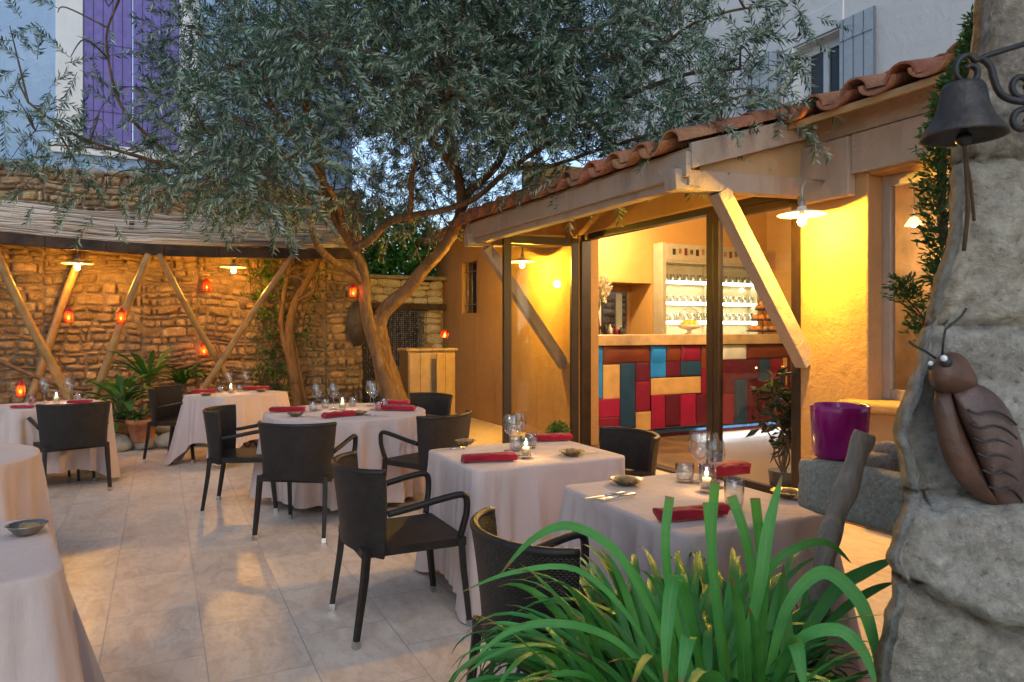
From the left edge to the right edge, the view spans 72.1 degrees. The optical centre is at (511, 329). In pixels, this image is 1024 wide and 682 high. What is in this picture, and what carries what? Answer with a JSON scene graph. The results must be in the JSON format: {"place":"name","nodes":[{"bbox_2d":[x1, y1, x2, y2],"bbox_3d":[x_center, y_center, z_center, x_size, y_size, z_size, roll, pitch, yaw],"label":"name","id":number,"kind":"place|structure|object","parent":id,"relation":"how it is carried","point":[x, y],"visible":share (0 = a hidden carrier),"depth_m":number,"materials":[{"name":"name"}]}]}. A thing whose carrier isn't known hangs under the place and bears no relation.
{"place":"outdoors","nodes":[
{"label":"outdoors","id":0,"kind":"place"},
{"bbox_2d":[14,377,25,396],"bbox_3d":[-5.902,0.687,8.453,0.114,0.243,0.114,0,0,41],"label":"candle lantern","id":1,"kind":"object","parent":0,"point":[20,385],"visible":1,"depth_m":8.42,"materials":[{"name":"glass"}]},
{"bbox_2d":[113,415,165,437],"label":"planting bed soil","id":2,"kind":"structure","parent":0,"point":[122,429],"depth_m":9.35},
{"bbox_2d":[0,252,74,399],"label":"bamboo pole","id":3,"kind":"object","parent":2,"relation":"on","point":[35,333],"visible":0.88,"depth_m":8.58,"materials":[{"name":"wood"}]},
{"bbox_2d":[63,290,73,322],"bbox_3d":[-5.463,-0.281,8.672,0.114,0.404,0.114,0,0,-4],"label":"candle lantern","id":4,"kind":"object","parent":3,"relation":"hanging from","point":[68,314],"visible":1,"depth_m":8.64,"materials":[{"name":"glass"}]},
{"bbox_2d":[24,250,85,402],"bbox_3d":[-6.168,0.043,9.461,0.795,2.252,0.117,0,0,-16],"label":"bamboo pole","id":5,"kind":"object","parent":2,"relation":"on","point":[41,368],"visible":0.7,"depth_m":9.43,"materials":[{"name":"wood"}]},
{"bbox_2d":[81,373,160,419],"bbox_3d":[-4.894,0.847,8.836,0.919,0.568,1.066,0,0,-27],"label":"broadleaf plant","id":6,"kind":"object","parent":2,"relation":"on","point":[120,392],"visible":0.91,"depth_m":8.84,"materials":[{"name":"green plant"}]},
{"bbox_2d":[90,253,152,399],"bbox_3d":[-5.069,0.095,9.024,0.939,2.155,0.116,0,0,3],"label":"bamboo pole","id":7,"kind":"object","parent":2,"relation":"on","point":[119,328],"visible":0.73,"depth_m":8.98,"materials":[{"name":"wood"}]},
{"bbox_2d":[115,304,125,323],"bbox_3d":[-4.933,-0.277,8.881,0.114,0.404,0.114,0,0,-4],"label":"candle lantern","id":8,"kind":"object","parent":7,"relation":"hanging from","point":[120,312],"visible":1,"depth_m":8.85,"materials":[{"name":"glass"}]},
{"bbox_2d":[113,411,133,431],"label":"broadleaf plant","id":9,"kind":"object","parent":2,"relation":"on","point":[116,426],"visible":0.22,"depth_m":8.70,"materials":[{"name":"green plant"}]},
{"bbox_2d":[109,349,173,388],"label":"broadleaf plant","id":10,"kind":"object","parent":2,"relation":"on","point":[140,367],"visible":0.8,"depth_m":9.23,"materials":[{"name":"green plant"}]},
{"bbox_2d":[155,426,175,432],"bbox_3d":[-4.638,1.278,9.335,0.360,0.243,0.280,0,0,-27],"label":"bed stone","id":11,"kind":"object","parent":2,"relation":"on","point":[160,429],"visible":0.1,"depth_m":9.22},
{"bbox_2d":[155,362,210,383],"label":"fern","id":12,"kind":"object","parent":2,"relation":"on","point":[182,376],"visible":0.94,"depth_m":9.89,"materials":[{"name":"green plant"}]},
{"bbox_2d":[156,253,237,389],"bbox_3d":[-4.165,0.092,9.520,0.100,2.161,1.268,0,0,39],"label":"bamboo pole","id":13,"kind":"object","parent":2,"relation":"on","point":[190,313],"visible":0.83,"depth_m":9.38,"materials":[{"name":"wood"}]},
{"bbox_2d":[196,254,294,393],"bbox_3d":[-3.739,0.057,9.672,1.486,2.241,0.096,0,0,-11],"label":"bamboo pole","id":14,"kind":"object","parent":2,"relation":"on","point":[207,382],"visible":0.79,"depth_m":9.65,"materials":[{"name":"wood"}]},
{"bbox_2d":[236,247,327,390],"bbox_3d":[-3.599,-0.029,11.033,1.403,2.552,0.236,0,0,-27],"label":"climbing plant","id":15,"kind":"object","parent":2,"relation":"on","point":[270,331],"visible":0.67,"depth_m":10.94,"materials":[{"name":"green plant"}]},
{"bbox_2d":[258,259,329,405],"bbox_3d":[-3.406,-0.026,10.864,1.127,2.906,0.548,0,0,-5],"label":"old vine","id":16,"kind":"object","parent":2,"relation":"on","point":[295,375],"visible":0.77,"depth_m":10.86,"materials":[{"name":"brown plant"}]},
{"bbox_2d":[132,0,610,269],"label":"sky","id":17,"kind":"structure","parent":0,"point":[574,163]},
{"bbox_2d":[47,413,891,681],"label":"courtyard paving","id":18,"kind":"structure","parent":0,"point":[166,581],"depth_m":4.11,"materials":[{"name":"tile"}]},
{"bbox_2d":[27,400,112,490],"bbox_3d":[-4.113,1.083,6.563,0.609,0.836,0.646,0,0,-44],"label":"wicker armchair","id":19,"kind":"object","parent":18,"relation":"on","point":[66,427],"visible":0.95,"depth_m":6.33,"materials":[{"name":"wicker"}]},
{"bbox_2d":[68,469,79,480],"bbox_3d":[-4.539,1.125,6.976,0.533,0.751,0.533,0,0,45],"label":"dining table","id":20,"kind":"object","parent":18,"relation":"on","point":[78,474],"visible":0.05,"depth_m":6.98,"materials":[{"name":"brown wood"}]},
{"bbox_2d":[0,399,120,477],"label":"tablecloth","id":21,"kind":"object","parent":20,"relation":"on","point":[17,426],"visible":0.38,"depth_m":6.68,"materials":[{"name":"fabric"}]},
{"bbox_2d":[67,399,92,402],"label":"red napkin","id":22,"kind":"object","parent":21,"relation":"on","point":[80,401],"visible":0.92,"depth_m":6.97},
{"bbox_2d":[115,433,132,452],"bbox_3d":[-4.943,1.421,8.715,0.458,0.271,0.419,0,0,-23],"label":"edging rock","id":23,"kind":"object","parent":18,"relation":"on","point":[123,443],"visible":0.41,"depth_m":8.63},
{"bbox_2d":[132,434,157,449],"bbox_3d":[-4.608,1.389,8.860,0.317,0.346,0.370,0,0,-36],"label":"edging rock","id":24,"kind":"object","parent":18,"relation":"on","point":[141,446],"visible":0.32,"depth_m":8.75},
{"bbox_2d":[125,417,155,442],"bbox_3d":[-4.620,1.256,8.792,0.376,0.288,0.376,0,0,-27],"label":"flower pot","id":25,"kind":"object","parent":24,"relation":"on","point":[137,430],"visible":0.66,"depth_m":8.66,"materials":[{"name":"ceramic"}]},
{"bbox_2d":[121,408,150,423],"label":"potted plant","id":26,"kind":"object","parent":25,"relation":"in","point":[139,416],"visible":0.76,"depth_m":8.77,"materials":[{"name":"green plant"}]},
{"bbox_2d":[155,432,173,448],"bbox_3d":[-4.316,1.424,8.979,0.496,0.249,0.412,0,0,-18],"label":"edging rock","id":27,"kind":"object","parent":18,"relation":"on","point":[161,440],"visible":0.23,"depth_m":8.83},
{"bbox_2d":[142,384,194,462],"bbox_3d":[-3.876,1.083,8.203,0.646,0.836,0.609,0,0,4],"label":"wicker armchair","id":28,"kind":"object","parent":18,"relation":"on","point":[166,403],"visible":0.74,"depth_m":8.26,"materials":[{"name":"wicker"}]},
{"bbox_2d":[0,159,364,416],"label":"stone wall","id":29,"kind":"structure","parent":18,"relation":"on","point":[158,321],"depth_m":10.32,"materials":[{"name":"stone"}]},
{"bbox_2d":[0,356,240,390],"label":"vine branch","id":30,"kind":"object","parent":29,"relation":"attached to","point":[181,366],"visible":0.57,"depth_m":9.45,"materials":[{"name":"brown plant"}]},
{"bbox_2d":[0,200,362,258],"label":"reed canopy","id":31,"kind":"object","parent":29,"relation":"attached to","point":[100,234],"visible":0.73,"depth_m":9.42,"materials":[{"name":"wicker"}]},
{"bbox_2d":[61,225,93,269],"bbox_3d":[-5.669,-1.081,9.184,0.370,0.615,0.370,0,0,-27],"label":"hanging lamp","id":32,"kind":"object","parent":31,"relation":"hanging from","point":[77,262],"visible":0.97,"depth_m":9.16,"materials":[{"name":"white metal"}]},
{"bbox_2d":[220,230,246,272],"bbox_3d":[-3.968,-1.107,10.035,0.370,0.615,0.370,0,0,-27],"label":"hanging lamp","id":33,"kind":"object","parent":31,"relation":"hanging from","point":[233,266],"visible":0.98,"depth_m":10.02,"materials":[{"name":"white metal"}]},
{"bbox_2d":[347,296,365,345],"bbox_3d":[-2.535,-0.159,11.580,0.368,0.877,0.132,0,0,-27],"label":"wall basket","id":34,"kind":"object","parent":29,"relation":"attached to","point":[356,333],"depth_m":11.53,"materials":[{"name":"wicker"}]},
{"bbox_2d":[200,404,277,514],"bbox_3d":[-2.280,1.083,5.989,0.646,0.836,0.609,0,0,-9],"label":"wicker armchair","id":35,"kind":"object","parent":18,"relation":"on","point":[220,428],"visible":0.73,"depth_m":5.76,"materials":[{"name":"wicker"}]},
{"bbox_2d":[244,440,257,446],"bbox_3d":[-3.189,1.125,8.166,0.503,0.751,0.503,0,0,30],"label":"dining table","id":36,"kind":"object","parent":18,"relation":"on","point":[254,442],"visible":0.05,"depth_m":8.20,"materials":[{"name":"brown wood"}]},
{"bbox_2d":[165,390,289,465],"bbox_3d":[-3.209,1.115,8.161,0.918,0.757,1.301,0,0,30],"label":"tablecloth","id":37,"kind":"object","parent":36,"relation":"on","point":[253,407],"visible":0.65,"depth_m":7.82,"materials":[{"name":"fabric"}]},
{"bbox_2d":[190,389,216,392],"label":"red napkin","id":38,"kind":"object","parent":37,"relation":"on","point":[203,390],"visible":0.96,"depth_m":8.10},
{"bbox_2d":[242,386,269,389],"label":"red napkin","id":39,"kind":"object","parent":37,"relation":"on","point":[253,387],"visible":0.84,"depth_m":8.53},
{"bbox_2d":[251,420,357,543],"bbox_3d":[-1.541,1.083,5.247,0.609,0.836,0.646,0,0,8],"label":"wicker armchair","id":40,"kind":"object","parent":18,"relation":"on","point":[297,453],"visible":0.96,"depth_m":4.98,"materials":[{"name":"wicker"}]},
{"bbox_2d":[362,204,437,402],"bbox_3d":[-2.482,-0.458,13.393,3.096,3.918,1.367,0,0,-27],"label":"ivy hedge","id":41,"kind":"object","parent":18,"relation":"on","point":[396,260],"visible":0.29,"depth_m":13.22,"materials":[{"name":"green plant"}]},
{"bbox_2d":[329,451,471,649],"bbox_3d":[-0.607,1.083,3.660,0.646,0.836,0.609,0,0,-27],"label":"wicker armchair","id":42,"kind":"object","parent":18,"relation":"on","point":[368,529],"visible":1,"depth_m":3.45,"materials":[{"name":"wicker"}]},
{"bbox_2d":[370,274,446,347],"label":"passage wall","id":43,"kind":"structure","parent":18,"relation":"on","point":[427,294],"depth_m":12.96,"materials":[{"name":"stone"}]},
{"bbox_2d":[363,309,426,399],"bbox_3d":[-2.102,0.440,12.567,1.240,1.603,0.041,0,0,-27],"label":"bead curtain","id":44,"kind":"object","parent":43,"relation":"hanging from","point":[407,310],"visible":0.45,"depth_m":12.58,"materials":[{"name":"metal"}]},
{"bbox_2d":[378,409,471,471],"bbox_3d":[-0.658,1.083,5.720,0.646,0.836,0.609,0,0,38],"label":"wicker armchair","id":45,"kind":"object","parent":18,"relation":"on","point":[439,432],"visible":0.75,"depth_m":5.46,"materials":[{"name":"wicker"}]},
{"bbox_2d":[0,0,853,399],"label":"olive tree","id":46,"kind":"object","parent":18,"relation":"on","point":[536,84],"visible":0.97,"depth_m":6.53,"materials":[{"name":"green plant"}]},
{"bbox_2d":[349,280,357,297],"bbox_3d":[-2.164,-0.615,9.600,0.114,0.372,0.114,0,0,41],"label":"candle lantern","id":47,"kind":"object","parent":46,"relation":"hanging from","point":[353,290],"visible":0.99,"depth_m":9.57,"materials":[{"name":"glass"}]},
{"bbox_2d":[397,347,457,414],"bbox_3d":[-1.257,0.890,10.619,0.810,1.220,0.580,0,0,-27],"label":"cabinet","id":48,"kind":"object","parent":18,"relation":"on","point":[432,369],"visible":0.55,"depth_m":10.44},
{"bbox_2d":[409,392,452,415],"bbox_3d":[-0.935,1.083,7.123,0.609,0.836,0.646,0,0,39],"label":"wicker armchair","id":49,"kind":"object","parent":18,"relation":"on","point":[434,404],"visible":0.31,"depth_m":7.38,"materials":[{"name":"wicker"}]},
{"bbox_2d":[545,420,570,432],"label":"box shrub","id":50,"kind":"object","parent":18,"relation":"on","point":[556,428],"visible":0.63,"depth_m":8.64,"materials":[{"name":"green plant"}]},
{"bbox_2d":[466,506,674,680],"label":"wicker armchair","id":51,"kind":"object","parent":18,"relation":"on","point":[494,553],"visible":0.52,"depth_m":2.24,"materials":[{"name":"wicker"}]},
{"bbox_2d":[599,426,659,476],"bbox_3d":[0.609,1.083,4.508,0.646,0.836,0.609,0,0,-27],"label":"wicker armchair","id":52,"kind":"object","parent":18,"relation":"on","point":[637,448],"visible":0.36,"depth_m":4.69,"materials":[{"name":"wicker"}]},
{"bbox_2d":[449,475,891,681],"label":"agapanthus","id":53,"kind":"object","parent":18,"relation":"on","point":[686,628],"visible":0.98,"depth_m":1.68,"materials":[{"name":"green plant"}]},
{"bbox_2d":[415,42,962,535],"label":"annexe","id":54,"kind":"structure","parent":18,"relation":"on","point":[525,338],"depth_m":5.95,"materials":[{"name":"paint"}]},
{"bbox_2d":[473,263,475,312],"bbox_3d":[-0.537,-0.720,12.187,0.040,0.880,0.643,0,0,-27],"label":"window pane","id":55,"kind":"structure","parent":54,"relation":"in","point":[474,265],"depth_m":12.39,"materials":[{"name":"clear glass"}]},
{"bbox_2d":[511,227,548,267],"bbox_3d":[0.234,-1.317,9.498,0.585,0.986,0.370,0,0,-27],"label":"wall lamp","id":56,"kind":"object","parent":54,"relation":"attached to","point":[521,260],"visible":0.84,"depth_m":9.44,"materials":[{"name":"white metal"}]},
{"bbox_2d":[502,235,578,443],"bbox_3d":[0.362,0.164,8.730,1.008,2.628,0.060,0,0,-21],"label":"door leaf","id":57,"kind":"structure","parent":54,"relation":"in","point":[573,243],"depth_m":8.68,"materials":[{"name":"brown metal"}]},
{"bbox_2d":[599,294,602,328],"bbox_3d":[1.286,-0.289,11.351,0.440,0.560,0.040,0,0,-27],"label":"framed picture","id":58,"kind":"object","parent":54,"relation":"attached to","point":[601,316],"visible":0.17,"depth_m":11.43,"materials":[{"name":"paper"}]},
{"bbox_2d":[609,285,629,333],"bbox_3d":[1.606,0.365,12.280,1.019,2.270,0.130,0,0,-27],"label":"door","id":59,"kind":"structure","parent":54,"relation":"attached to","point":[618,302],"depth_m":12.44,"materials":[{"name":"brown wood"}]},
{"bbox_2d":[713,199,796,500],"bbox_3d":[2.175,0.176,6.371,0.130,2.605,1.024,0,0,-27],"label":"door leaf","id":60,"kind":"structure","parent":54,"relation":"in","point":[782,203],"depth_m":6.77,"materials":[{"name":"brown glass"}]},
{"bbox_2d":[776,123,827,225],"bbox_3d":[2.296,-1.290,5.452,0.514,0.986,0.370,0,0,-27],"label":"wall lamp","id":61,"kind":"object","parent":54,"relation":"attached to","point":[801,213],"visible":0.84,"depth_m":5.42,"materials":[{"name":"white metal"}]},
{"bbox_2d":[904,186,923,226],"bbox_3d":[3.425,-1.230,6.000,0.143,0.719,0.143,0,0,-27],"label":"room lamp","id":62,"kind":"object","parent":54,"relation":"hanging from","point":[913,221],"visible":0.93,"depth_m":5.98,"materials":[{"name":"metal"}]},
{"bbox_2d":[882,166,949,400],"bbox_3d":[3.137,-0.315,4.772,0.060,1.690,1.330,0,0,-27],"label":"window frame","id":63,"kind":"structure","parent":54,"relation":"in","point":[889,392],"depth_m":5.31,"materials":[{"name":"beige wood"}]},
{"bbox_2d":[806,429,875,665],"bbox_3d":[0.918,0.834,1.997,0.229,1.094,0.149,0,0,13],"label":"leaning branch","id":64,"kind":"object","parent":18,"relation":"on","point":[845,492],"visible":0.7,"depth_m":1.97,"materials":[{"name":"wood"}]},
{"bbox_2d":[908,4,973,308],"bbox_3d":[1.817,0.076,2.888,0.269,2.849,0.357,0,0,-68],"label":"climbing plant","id":65,"kind":"object","parent":18,"relation":"on","point":[940,189],"visible":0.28,"depth_m":2.89,"materials":[{"name":"green plant"}]},
{"bbox_2d":[880,271,929,342],"bbox_3d":[1.828,-0.014,3.195,0.313,0.510,0.169,0,0,5],"label":"conifer sprig","id":66,"kind":"object","parent":65,"relation":"attached to","point":[906,292],"visible":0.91,"depth_m":3.19,"materials":[{"name":"green plant"}]},
{"bbox_2d":[873,0,1023,681],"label":"gate pillar","id":67,"kind":"structure","parent":18,"relation":"on","point":[954,608],"depth_m":1.36,"materials":[{"name":"stone"}]},
{"bbox_2d":[908,308,1023,504],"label":"cicada ornament","id":68,"kind":"object","parent":67,"relation":"attached to","point":[974,411],"visible":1,"depth_m":1.30,"materials":[{"name":"brown ceramic"}]},
{"bbox_2d":[919,41,1023,250],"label":"hanging bell","id":69,"kind":"object","parent":67,"relation":"attached to","point":[965,115],"visible":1,"depth_m":1.27,"materials":[{"name":"brown metal"}]},
{"bbox_3d":[1.633,1.084,2.034,0.330,0.849,0.918,0,0,-27],"label":"trough support","id":70,"kind":"object","parent":18,"relation":"on","visible":0},
{"bbox_2d":[798,441,902,533],"bbox_3d":[1.553,0.548,2.106,0.525,0.242,1.317,0,0,-27],"label":"stone trough","id":71,"kind":"object","parent":70,"relation":"on","point":[877,504],"visible":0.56,"depth_m":2.40,"materials":[{"name":"stone"}]},
{"bbox_2d":[810,402,870,460],"bbox_3d":[1.192,0.367,2.560,0.202,0.188,0.202,0,0,-27],"label":"magenta pot","id":72,"kind":"object","parent":71,"relation":"on","point":[834,425],"visible":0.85,"depth_m":2.49,"materials":[{"name":"ceramic"}]},
{"bbox_2d":[472,417,891,535],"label":"bar floor","id":73,"kind":"structure","parent":0,"point":[756,450],"depth_m":8.63,"materials":[{"name":"tile"}]},
{"bbox_2d":[601,285,624,333],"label":"yard wall","id":74,"kind":"structure","parent":73,"relation":"on","point":[608,311],"depth_m":13.95,"materials":[{"name":"stone"}]},
{"bbox_2d":[599,334,790,436],"bbox_3d":[2.538,0.785,10.275,3.830,1.430,0.670,0,0,-27],"label":"bar counter","id":75,"kind":"object","parent":73,"relation":"on","point":[655,383],"visible":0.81,"depth_m":9.88,"materials":[{"name":"multicoloured leather"}]},
{"bbox_2d":[599,273,612,334],"bbox_3d":[1.113,-0.390,9.429,0.494,0.918,0.654,0,0,2],"label":"flower vase","id":76,"kind":"object","parent":75,"relation":"on","point":[605,288],"visible":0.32,"depth_m":9.38,"materials":[{"name":"plant"}]},
{"bbox_2d":[677,308,700,333],"bbox_3d":[2.574,-0.151,10.220,0.360,0.440,0.360,0,0,-27],"label":"lemon bowl","id":77,"kind":"object","parent":75,"relation":"on","point":[689,325],"visible":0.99,"depth_m":10.13,"materials":[{"name":"yellow ceramic"}]},
{"bbox_2d":[746,302,776,333],"bbox_3d":[3.874,-0.191,10.870,0.504,0.520,0.504,0,0,-27],"label":"fruit stand","id":78,"kind":"object","parent":75,"relation":"on","point":[761,317],"visible":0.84,"depth_m":10.74,"materials":[{"name":"food"}]},
{"bbox_2d":[653,242,759,333],"bbox_3d":[3.421,0.025,12.281,2.189,2.950,0.250,0,0,-27],"label":"back bar shelf","id":79,"kind":"object","parent":73,"relation":"on","point":[740,288],"visible":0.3,"depth_m":12.22,"materials":[{"name":"paint"}]},
{"bbox_2d":[666,243,741,263],"bbox_3d":[3.402,-1.295,12.117,1.849,0.270,0.023,0,0,-27],"label":"wall print","id":80,"kind":"object","parent":79,"relation":"attached to","point":[680,252],"depth_m":11.96,"materials":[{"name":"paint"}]},
{"bbox_2d":[746,367,790,486],"bbox_3d":[2.422,0.907,6.279,0.604,1.186,0.686,0,0,10],"label":"dark plant","id":81,"kind":"object","parent":73,"relation":"on","point":[783,441],"visible":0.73,"depth_m":6.19,"materials":[{"name":"green plant"}]},
{"bbox_2d":[895,176,948,389],"bbox_3d":[4.284,0.050,5.496,0.080,2.900,3.500,0,0,-27],"label":"room partition","id":82,"kind":"object","parent":73,"relation":"on","point":[907,250],"depth_m":6.59,"materials":[{"name":"paint"}]},
{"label":"ground","id":83,"kind":"structure","parent":0,"visible":0},
{"bbox_2d":[0,0,351,190],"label":"lavender house","id":84,"kind":"structure","parent":83,"relation":"on","point":[65,27],"depth_m":10.33,"materials":[{"name":"purple paint"}]},
{"bbox_2d":[362,310,417,402],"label":"garden wall","id":85,"kind":"structure","parent":83,"relation":"on","point":[402,336],"depth_m":14.67,"materials":[{"name":"stone"}]},
{"bbox_2d":[611,0,974,149],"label":"pale house","id":86,"kind":"structure","parent":83,"relation":"on","point":[885,36],"depth_m":10.82,"materials":[{"name":"white paint"}]},
{"bbox_2d":[804,36,838,97],"bbox_3d":[5.033,-3.950,11.238,0.065,1.350,0.932,0,0,-27],"label":"window frame","id":87,"kind":"structure","parent":86,"relation":"in","point":[826,73],"depth_m":11.25,"materials":[{"name":"white paint"}]},
{"bbox_3d":[-1.503,1.125,6.382,1.036,0.752,1.036,0,0,-27],"label":"round table","id":88,"kind":"object","parent":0,"visible":0},
{"bbox_2d":[249,403,425,510],"bbox_3d":[-1.519,1.089,6.381,1.534,0.705,1.596,0,0,-9],"label":"tablecloth","id":89,"kind":"object","parent":88,"relation":"on","point":[366,430],"visible":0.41,"depth_m":5.85,"materials":[{"name":"fabric"}]},
{"bbox_2d":[269,406,305,411],"bbox_3d":[-2.002,0.709,6.298,0.312,0.046,0.101,0,0,-3],"label":"red napkin","id":90,"kind":"object","parent":89,"relation":"on","point":[287,408],"visible":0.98,"depth_m":6.26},
{"bbox_2d":[321,410,356,417],"bbox_3d":[-1.462,0.709,5.924,0.107,0.047,0.292,0,0,45],"label":"red napkin","id":91,"kind":"object","parent":89,"relation":"on","point":[338,413],"visible":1,"depth_m":5.89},
{"bbox_2d":[382,399,409,404],"bbox_3d":[-1.138,0.709,6.889,0.272,0.046,0.116,0,0,6],"label":"red napkin","id":92,"kind":"object","parent":89,"relation":"on","point":[394,402],"visible":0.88,"depth_m":6.85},
{"bbox_2d":[381,405,416,410],"bbox_3d":[-1.027,0.709,6.397,0.316,0.046,0.107,0,0,9],"label":"red napkin","id":93,"kind":"object","parent":89,"relation":"on","point":[401,407],"visible":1,"depth_m":6.36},
{"bbox_3d":[0.076,1.125,4.219,0.548,0.751,0.548,0,0,-27],"label":"dining table","id":94,"kind":"object","parent":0,"visible":0},
{"bbox_2d":[415,440,624,623],"bbox_3d":[0.076,1.115,4.234,1.180,0.757,0.977,0,0,-27],"label":"tablecloth","id":95,"kind":"object","parent":94,"relation":"on","point":[523,496],"visible":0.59,"depth_m":3.85,"materials":[{"name":"fabric"}]},
{"bbox_2d":[454,438,475,444],"bbox_3d":[-0.298,0.714,4.498,0.140,0.036,0.140,0,0,-27],"label":"side dish","id":96,"kind":"object","parent":95,"relation":"on","point":[465,441],"visible":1,"depth_m":4.47,"materials":[{"name":"grey ceramic"}]},
{"bbox_2d":[460,451,517,462],"bbox_3d":[-0.130,0.709,3.933,0.315,0.045,0.093,0,0,-15],"label":"red napkin","id":97,"kind":"object","parent":95,"relation":"on","point":[492,456],"visible":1,"depth_m":3.90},
{"bbox_2d":[520,435,531,457],"bbox_3d":[0.081,0.669,4.026,0.066,0.125,0.066,0,0,-27],"label":"candle holder","id":98,"kind":"object","parent":95,"relation":"on","point":[526,450],"visible":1,"depth_m":4.01,"materials":[{"name":"clear glass"}]},
{"bbox_2d":[526,432,572,440],"bbox_3d":[0.244,0.709,4.660,0.312,0.046,0.105,0,0,-14],"label":"red napkin","id":99,"kind":"object","parent":95,"relation":"on","point":[554,436],"visible":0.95,"depth_m":4.62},
{"bbox_2d":[558,448,584,455],"bbox_3d":[0.347,0.713,4.108,0.156,0.039,0.156,0,0,-27],"label":"side dish","id":100,"kind":"object","parent":95,"relation":"on","point":[571,452],"visible":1,"depth_m":4.08,"materials":[{"name":"grey ceramic"}]},
{"bbox_3d":[0.774,1.125,3.092,0.562,0.751,0.562,0,0,-25],"label":"dining table","id":101,"kind":"object","parent":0,"visible":0},
{"bbox_2d":[554,472,872,681],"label":"tablecloth","id":102,"kind":"object","parent":101,"relation":"on","point":[627,526],"visible":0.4,"depth_m":2.81,"materials":[{"name":"fabric"}]},
{"bbox_2d":[609,475,643,485],"bbox_3d":[0.544,0.713,3.341,0.164,0.038,0.164,0,0,-27],"label":"side dish","id":103,"kind":"object","parent":102,"relation":"on","point":[627,480],"visible":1,"depth_m":3.32,"materials":[{"name":"grey ceramic"}]},
{"bbox_2d":[652,502,729,521],"bbox_3d":[0.703,0.709,2.753,0.312,0.046,0.096,0,0,-18],"label":"red napkin","id":104,"kind":"object","parent":102,"relation":"on","point":[689,512],"visible":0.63,"depth_m":2.71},
{"bbox_2d":[699,462,713,491],"bbox_3d":[0.879,0.669,3.183,0.066,0.125,0.066,0,0,-27],"label":"candle holder","id":105,"kind":"object","parent":102,"relation":"on","point":[706,480],"visible":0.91,"depth_m":3.17,"materials":[{"name":"clear glass"}]},
{"bbox_2d":[703,460,750,476],"bbox_3d":[1.084,0.698,3.555,0.232,0.067,0.128,0,0,-19],"label":"red napkin","id":106,"kind":"object","parent":102,"relation":"on","point":[730,468],"visible":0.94,"depth_m":3.51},
{"bbox_2d":[770,487,797,498],"bbox_3d":[1.209,0.712,3.085,0.150,0.039,0.150,0,0,-27],"label":"side dish","id":107,"kind":"object","parent":102,"relation":"on","point":[789,492],"visible":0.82,"depth_m":3.06,"materials":[{"name":"grey ceramic"}]},
{"bbox_3d":[-1.932,1.125,2.220,0.592,0.751,0.592,0,0,-37],"label":"dining table","id":108,"kind":"object","parent":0,"visible":0},
{"bbox_2d":[0,519,104,681],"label":"tablecloth","id":109,"kind":"object","parent":108,"relation":"on","point":[43,636],"visible":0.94,"depth_m":2.11,"materials":[{"name":"fabric"}]},
{"bbox_2d":[4,519,48,535],"bbox_3d":[-1.745,0.713,2.532,0.132,0.038,0.132,0,0,-17],"label":"side dish","id":110,"kind":"object","parent":109,"relation":"on","point":[26,527],"visible":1,"depth_m":2.52,"materials":[{"name":"grey metal"}]},
{"bbox_3d":[-3.426,1.125,3.967,0.925,0.751,0.925,0,0,-27],"label":"round table","id":111,"kind":"object","parent":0,"visible":0},
{"bbox_2d":[0,443,57,549],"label":"tablecloth","id":112,"kind":"object","parent":111,"relation":"on","point":[24,493],"visible":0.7,"depth_m":4.07,"materials":[{"name":"fabric"}]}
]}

